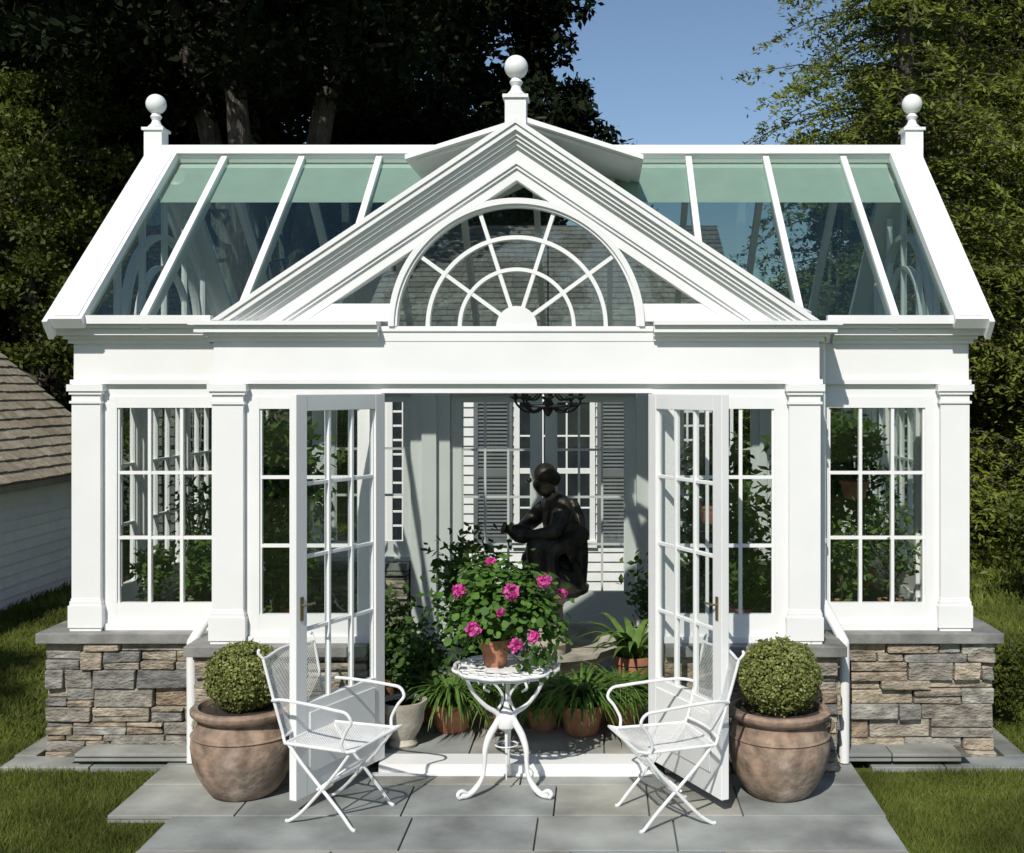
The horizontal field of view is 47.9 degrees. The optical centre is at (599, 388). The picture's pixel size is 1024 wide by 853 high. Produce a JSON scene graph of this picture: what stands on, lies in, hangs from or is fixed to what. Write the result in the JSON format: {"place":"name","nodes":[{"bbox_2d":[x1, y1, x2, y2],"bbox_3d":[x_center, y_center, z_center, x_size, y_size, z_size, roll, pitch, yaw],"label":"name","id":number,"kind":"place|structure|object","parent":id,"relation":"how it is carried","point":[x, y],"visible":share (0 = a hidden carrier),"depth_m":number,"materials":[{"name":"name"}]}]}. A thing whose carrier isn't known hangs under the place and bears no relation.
{"place":"outdoors","nodes":[
{"label":"outdoors","id":0,"kind":"place"},
{"bbox_2d":[0,410,1023,852],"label":"ground","id":1,"kind":"structure","parent":0,"point":[342,508],"depth_m":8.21,"materials":[{"name":"green plant"}]},
{"bbox_2d":[0,151,35,344],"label":"olive tree","id":2,"kind":"object","parent":1,"relation":"on","point":[2,326],"visible":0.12,"depth_m":16.52,"materials":[{"name":"green plant"}]},
{"bbox_2d":[0,353,128,609],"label":"shingled shed","id":3,"kind":"structure","parent":1,"relation":"on","point":[35,488],"depth_m":12.21,"materials":[{"name":"white wood"}]},
{"bbox_2d":[0,2,194,355],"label":"background tree","id":4,"kind":"object","parent":1,"relation":"on","point":[9,341],"depth_m":19.12,"materials":[{"name":"green plant"}]},
{"bbox_2d":[0,61,214,501],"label":"olive tree","id":5,"kind":"object","parent":1,"relation":"on","point":[26,166],"visible":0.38,"depth_m":14.84,"materials":[{"name":"green plant"}]},
{"bbox_2d":[49,298,211,545],"bbox_3d":[-6.117,0.487,16.133,3.094,3.515,2.848,0,0,-40],"label":"olive tree","id":6,"kind":"object","parent":1,"relation":"on","point":[126,510],"visible":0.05,"depth_m":15.80,"materials":[{"name":"green plant"}]},
{"bbox_2d":[0,0,308,391],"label":"shade tree","id":7,"kind":"object","parent":1,"relation":"on","point":[7,56],"visible":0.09,"depth_m":17.47,"materials":[{"name":"green plant"}]},
{"bbox_2d":[13,6,383,513],"bbox_3d":[-6.862,-3.795,20.609,7.300,12.226,7.768,0,0,20],"label":"background tree","id":8,"kind":"object","parent":1,"relation":"on","point":[343,429],"visible":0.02,"depth_m":18.74,"materials":[{"name":"green plant"}]},
{"bbox_2d":[0,0,558,537],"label":"shade tree","id":9,"kind":"object","parent":1,"relation":"on","point":[236,48],"visible":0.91,"depth_m":13.68,"materials":[{"name":"green plant"}]},
{"bbox_2d":[191,0,604,487],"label":"background tree","id":10,"kind":"object","parent":1,"relation":"on","point":[533,26],"visible":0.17,"depth_m":20.30,"materials":[{"name":"green plant"}]},
{"bbox_2d":[35,55,1003,800],"bbox_3d":[-0.470,0.051,7.794,5.680,4.301,4.012,0,0,0],"label":"conservatory","id":11,"kind":"object","parent":1,"relation":"on","point":[911,677],"visible":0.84,"depth_m":6.75,"materials":[{"name":"white paint"}]},
{"bbox_2d":[127,543,179,601],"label":"sill plant","id":12,"kind":"object","parent":11,"relation":"on","point":[162,560],"visible":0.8,"depth_m":7.06,"materials":[{"name":"green plant"}]},
{"bbox_2d":[160,469,211,592],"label":"sill plant","id":13,"kind":"object","parent":11,"relation":"on","point":[200,511],"visible":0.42,"depth_m":8.05,"materials":[{"name":"green plant"}]},
{"bbox_2d":[169,525,211,601],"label":"sill plant","id":14,"kind":"object","parent":11,"relation":"on","point":[196,576],"visible":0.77,"depth_m":7.01,"materials":[{"name":"green plant"}]},
{"bbox_2d":[263,414,278,459],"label":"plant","id":15,"kind":"object","parent":11,"relation":"hanging from","point":[266,421],"visible":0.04,"depth_m":8.55,"materials":[{"name":"plant"}]},
{"bbox_2d":[201,409,347,612],"bbox_3d":[-2.387,0.981,8.459,0.995,2.239,1.167,0,0,0],"label":"potted shrub","id":16,"kind":"object","parent":11,"relation":"on","point":[277,491],"visible":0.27,"depth_m":8.41,"materials":[{"name":"green plant"}]},
{"bbox_2d":[264,512,323,612],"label":"sill plant","id":17,"kind":"object","parent":11,"relation":"on","point":[279,561],"visible":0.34,"depth_m":6.87,"materials":[{"name":"green plant"}]},
{"bbox_2d":[289,394,384,800],"bbox_3d":[-1.392,1.058,6.138,0.116,2.053,0.755,0,0,25],"label":"door leaf","id":18,"kind":"structure","parent":11,"relation":"in","point":[364,702],"depth_m":6.04,"materials":[{"name":"white paint"}]},
{"bbox_2d":[331,580,431,695],"bbox_3d":[-1.462,1.659,7.512,0.640,0.882,0.556,0,0,21],"label":"potted shrub","id":19,"kind":"object","parent":11,"relation":"on","point":[392,642],"visible":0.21,"depth_m":7.49,"materials":[{"name":"green plant"}]},
{"bbox_2d":[385,693,426,749],"bbox_3d":[-1.160,1.965,6.740,0.290,0.270,0.290,0,0,0],"label":"stone urn","id":20,"kind":"object","parent":11,"relation":"on","point":[407,715],"visible":0.81,"depth_m":6.66,"materials":[{"name":"stone"}]},
{"bbox_2d":[385,616,460,723],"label":"potted shrub","id":21,"kind":"object","parent":11,"relation":"on","point":[425,662],"visible":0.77,"depth_m":7.19,"materials":[{"name":"green plant"}]},
{"bbox_2d":[385,665,519,733],"bbox_3d":[-0.900,1.923,7.060,0.912,0.354,0.940,0,0,0],"label":"potted liriope","id":22,"kind":"object","parent":11,"relation":"on","point":[446,721],"visible":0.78,"depth_m":6.93,"materials":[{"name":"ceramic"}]},
{"bbox_2d":[420,519,515,706],"bbox_3d":[-0.827,1.490,7.674,0.742,1.219,0.765,0,0,0],"label":"potted shrub","id":23,"kind":"object","parent":11,"relation":"on","point":[460,561],"visible":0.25,"depth_m":7.61,"materials":[{"name":"green plant"}]},
{"bbox_2d":[441,674,556,730],"bbox_3d":[-0.614,1.944,7.099,0.776,0.311,0.853,0,0,0],"label":"potted liriope","id":24,"kind":"object","parent":11,"relation":"on","point":[490,718],"visible":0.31,"depth_m":6.91,"materials":[{"name":"plant"}]},
{"bbox_2d":[487,672,591,730],"bbox_3d":[-0.347,1.941,7.105,0.765,0.317,0.834,0,0,0],"label":"potted liriope","id":25,"kind":"object","parent":11,"relation":"on","point":[531,716],"visible":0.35,"depth_m":7.00,"materials":[{"name":"plant"}]},
{"bbox_2d":[468,596,620,688],"bbox_3d":[-0.380,1.760,8.050,1.160,0.680,1.160,0,0,0],"label":"garden fountain","id":26,"kind":"object","parent":11,"relation":"on","point":[578,652],"visible":0.21,"depth_m":8.00,"materials":[{"name":"stone"}]},
{"bbox_2d":[501,463,588,599],"bbox_3d":[-0.335,0.973,8.001,0.510,0.904,0.631,0,0,26],"label":"bronze statue","id":27,"kind":"object","parent":26,"relation":"on","point":[558,541],"visible":0.84,"depth_m":7.87,"materials":[{"name":"black metal"}]},
{"bbox_2d":[510,212,585,415],"bbox_3d":[-0.350,-0.530,7.750,0.475,1.440,0.476,0,0,-22],"label":"iron chandelier","id":28,"kind":"object","parent":11,"relation":"hanging from","point":[548,406],"visible":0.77,"depth_m":7.72,"materials":[{"name":"black metal"}]},
{"bbox_2d":[511,663,647,736],"bbox_3d":[-0.095,1.915,7.017,0.968,0.369,0.936,0,0,0],"label":"potted liriope","id":29,"kind":"object","parent":11,"relation":"on","point":[577,724],"visible":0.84,"depth_m":6.87,"materials":[{"name":"plant"}]},
{"bbox_2d":[564,661,647,725],"bbox_3d":[0.116,1.926,7.165,0.911,0.348,0.912,0,0,0],"label":"potted liriope","id":30,"kind":"object","parent":11,"relation":"on","point":[632,703],"visible":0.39,"depth_m":7.06,"materials":[{"name":"plant"}]},
{"bbox_2d":[570,611,647,692],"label":"potted agave","id":31,"kind":"object","parent":11,"relation":"on","point":[631,643],"visible":0.69,"depth_m":7.68,"materials":[{"name":"plant"}]},
{"bbox_2d":[615,519,709,634],"bbox_3d":[0.505,1.523,8.450,0.664,1.154,0.622,0,0,27],"label":"potted shrub","id":32,"kind":"object","parent":11,"relation":"on","point":[686,588],"visible":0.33,"depth_m":8.36,"materials":[{"name":"green plant"}]},
{"bbox_2d":[648,394,729,800],"bbox_3d":[0.463,1.058,6.144,0.116,2.053,0.755,0,0,-27],"label":"door leaf right","id":33,"kind":"structure","parent":11,"relation":"in","point":[712,776],"depth_m":6.05,"materials":[{"name":"white paint"}]},
{"bbox_2d":[680,411,754,524],"bbox_3d":[0.719,0.275,7.202,0.482,1.150,0.457,0,0,16],"label":"hanging basket","id":34,"kind":"object","parent":11,"relation":"hanging from","point":[685,463],"visible":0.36,"depth_m":7.16,"materials":[{"name":"ceramic"}]},
{"bbox_2d":[680,425,770,612],"bbox_3d":[0.880,1.123,8.474,0.999,1.955,0.957,0,0,0],"label":"potted shrub","id":35,"kind":"object","parent":11,"relation":"on","point":[752,516],"visible":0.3,"depth_m":8.38,"materials":[{"name":"green plant"}]},
{"bbox_2d":[729,550,770,612],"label":"sill plant","id":36,"kind":"object","parent":11,"relation":"on","point":[748,583],"visible":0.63,"depth_m":6.86,"materials":[{"name":"green plant"}]},
{"bbox_2d":[752,408,900,608],"bbox_3d":[1.631,1.044,8.233,1.114,2.113,1.053,0,0,0],"label":"potted shrub","id":37,"kind":"object","parent":11,"relation":"on","point":[836,493],"visible":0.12,"depth_m":8.15,"materials":[{"name":"green plant"}]},
{"bbox_2d":[830,515,881,601],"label":"sill plant","id":38,"kind":"object","parent":11,"relation":"on","point":[852,576],"visible":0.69,"depth_m":7.08,"materials":[{"name":"green plant"}]},
{"bbox_2d":[830,408,894,498],"bbox_3d":[1.724,0.225,7.796,0.513,1.050,0.501,0,0,0],"label":"hanging basket","id":39,"kind":"object","parent":11,"relation":"hanging from","point":[845,447],"visible":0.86,"depth_m":7.73,"materials":[{"name":"ceramic"}]},
{"bbox_2d":[831,464,905,585],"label":"sill plant","id":40,"kind":"object","parent":11,"relation":"on","point":[873,573],"visible":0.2,"depth_m":8.34,"materials":[{"name":"green plant"}]},
{"bbox_2d":[840,465,920,601],"bbox_3d":[1.785,0.958,7.164,0.510,0.959,0.543,0,0,-28],"label":"sill plant","id":41,"kind":"object","parent":11,"relation":"on","point":[901,564],"visible":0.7,"depth_m":7.14,"materials":[{"name":"green plant"}]},
{"bbox_2d":[470,70,657,224],"bbox_3d":[-1.421,-2.432,24.932,5.641,9.447,6.003,0,0,-20],"label":"background tree","id":42,"kind":"object","parent":1,"relation":"on","point":[599,132],"depth_m":24.16,"materials":[{"name":"green plant"}]},
{"bbox_2d":[464,402,733,590],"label":"clapboards","id":43,"kind":"object","parent":1,"relation":"on","point":[613,566],"visible":0.02,"depth_m":12.48,"materials":[{"name":"white wood"}]},
{"bbox_2d":[308,268,1021,446],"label":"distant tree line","id":44,"kind":"object","parent":1,"relation":"on","point":[743,429],"depth_m":43.05,"materials":[{"name":"green plant"}]},
{"bbox_2d":[721,0,1023,598],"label":"hemlock tree","id":45,"kind":"object","parent":1,"relation":"on","point":[905,78],"visible":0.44,"depth_m":15.08,"materials":[{"name":"green plant"}]},
{"bbox_2d":[744,0,1023,549],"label":"hemlock tree","id":46,"kind":"object","parent":1,"relation":"on","point":[975,416],"visible":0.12,"depth_m":19.11,"materials":[{"name":"green plant"}]},
{"bbox_2d":[803,0,1023,491],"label":"background tree","id":47,"kind":"object","parent":1,"relation":"on","point":[1004,99],"visible":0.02,"depth_m":22.96,"materials":[{"name":"green plant"}]},
{"bbox_2d":[895,66,1023,584],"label":"hemlock tree","id":48,"kind":"object","parent":1,"relation":"on","point":[985,366],"visible":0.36,"depth_m":14.95,"materials":[{"name":"green plant"}]},
{"bbox_2d":[980,168,1023,532],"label":"hemlock tree","id":49,"kind":"object","parent":1,"relation":"on","point":[992,286],"visible":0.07,"depth_m":17.52,"materials":[{"name":"green plant"}]},
{"bbox_2d":[984,44,1023,247],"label":"background tree","id":50,"kind":"object","parent":1,"relation":"on","point":[1014,121],"depth_m":23.02,"materials":[{"name":"green plant"}]},
{"bbox_2d":[987,485,1023,581],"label":"garden shrub","id":51,"kind":"object","parent":1,"relation":"on","point":[1013,515],"visible":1,"depth_m":11.74,"materials":[{"name":"green plant"}]},
{"bbox_2d":[992,629,1023,716],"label":"garden shrub","id":52,"kind":"object","parent":1,"relation":"on","point":[1007,685],"visible":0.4,"depth_m":7.44,"materials":[{"name":"green plant"}]},
{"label":"walls","id":53,"kind":"object","parent":1,"relation":"on","visible":0},
{"bbox_2d":[385,394,732,547],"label":"trim","id":54,"kind":"structure","parent":53,"relation":"attached to","point":[389,468],"depth_m":12.45,"materials":[{"name":"white paint"}]},
{"bbox_2d":[473,402,623,542],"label":"shutters","id":55,"kind":"object","parent":54,"relation":"attached to","point":[607,473],"visible":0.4,"depth_m":12.45,"materials":[{"name":"grey wood"}]},
{"bbox_2d":[393,402,712,539],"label":"window panes","id":56,"kind":"object","parent":54,"relation":"attached to","point":[561,455],"visible":0.13,"depth_m":12.47,"materials":[{"name":"clear glass"}]},
{"bbox_2d":[470,230,684,325],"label":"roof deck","id":57,"kind":"structure","parent":53,"relation":"on","point":[581,288],"depth_m":13.30,"materials":[{"name":"grey"}]},
{"bbox_2d":[1,727,1023,852],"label":"patio paving","id":58,"kind":"structure","parent":0,"point":[841,811],"depth_m":5.79,"materials":[{"name":"grey stone"}]},
{"bbox_2d":[189,638,289,801],"bbox_3d":[-1.900,1.747,6.130,0.549,0.816,0.554,0,0,-33],"label":"topiary planter","id":59,"kind":"object","parent":58,"relation":"on","point":[239,751],"visible":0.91,"depth_m":5.96,"materials":[{"name":"ceramic"}]},
{"bbox_2d":[257,631,404,831],"bbox_3d":[-1.364,1.728,5.832,0.573,0.860,0.530,0,0,20],"label":"patio chair","id":60,"kind":"object","parent":58,"relation":"on","point":[341,747],"visible":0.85,"depth_m":5.79,"materials":[{"name":"white metal"}]},
{"bbox_2d":[451,653,559,799],"bbox_3d":[-0.500,1.817,6.142,0.577,0.673,0.581,0,0,-1],"label":"bistro table","id":61,"kind":"object","parent":58,"relation":"on","point":[506,721],"visible":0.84,"depth_m":6.07,"materials":[{"name":"white metal"}]},
{"bbox_2d":[425,548,574,682],"bbox_3d":[-0.534,1.199,6.156,0.806,0.667,0.662,0,0,0],"label":"geranium plant","id":62,"kind":"object","parent":61,"relation":"on","point":[494,615],"visible":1,"depth_m":6.02,"materials":[{"name":"green plant"}]},
{"bbox_2d":[606,632,744,833],"bbox_3d":[0.380,1.728,5.809,0.573,0.860,0.531,0,0,-18],"label":"patio chair","id":63,"kind":"object","parent":58,"relation":"on","point":[664,780],"visible":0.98,"depth_m":5.78,"materials":[{"name":"white metal"}]},
{"bbox_2d":[729,632,834,801],"bbox_3d":[0.955,1.728,6.120,0.538,0.855,0.543,0,0,-29],"label":"topiary planter","id":64,"kind":"object","parent":58,"relation":"on","point":[779,737],"visible":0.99,"depth_m":5.95,"materials":[{"name":"ceramic"}]},
{"bbox_2d":[370,225,724,325],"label":"roof shingles","id":65,"kind":"object","parent":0,"point":[443,252],"visible":0.41,"depth_m":13.38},
{"bbox_2d":[284,0,1018,318],"label":"sky","id":66,"kind":"structure","parent":0,"point":[657,67],"materials":[{"name":"blue"}]}
]}

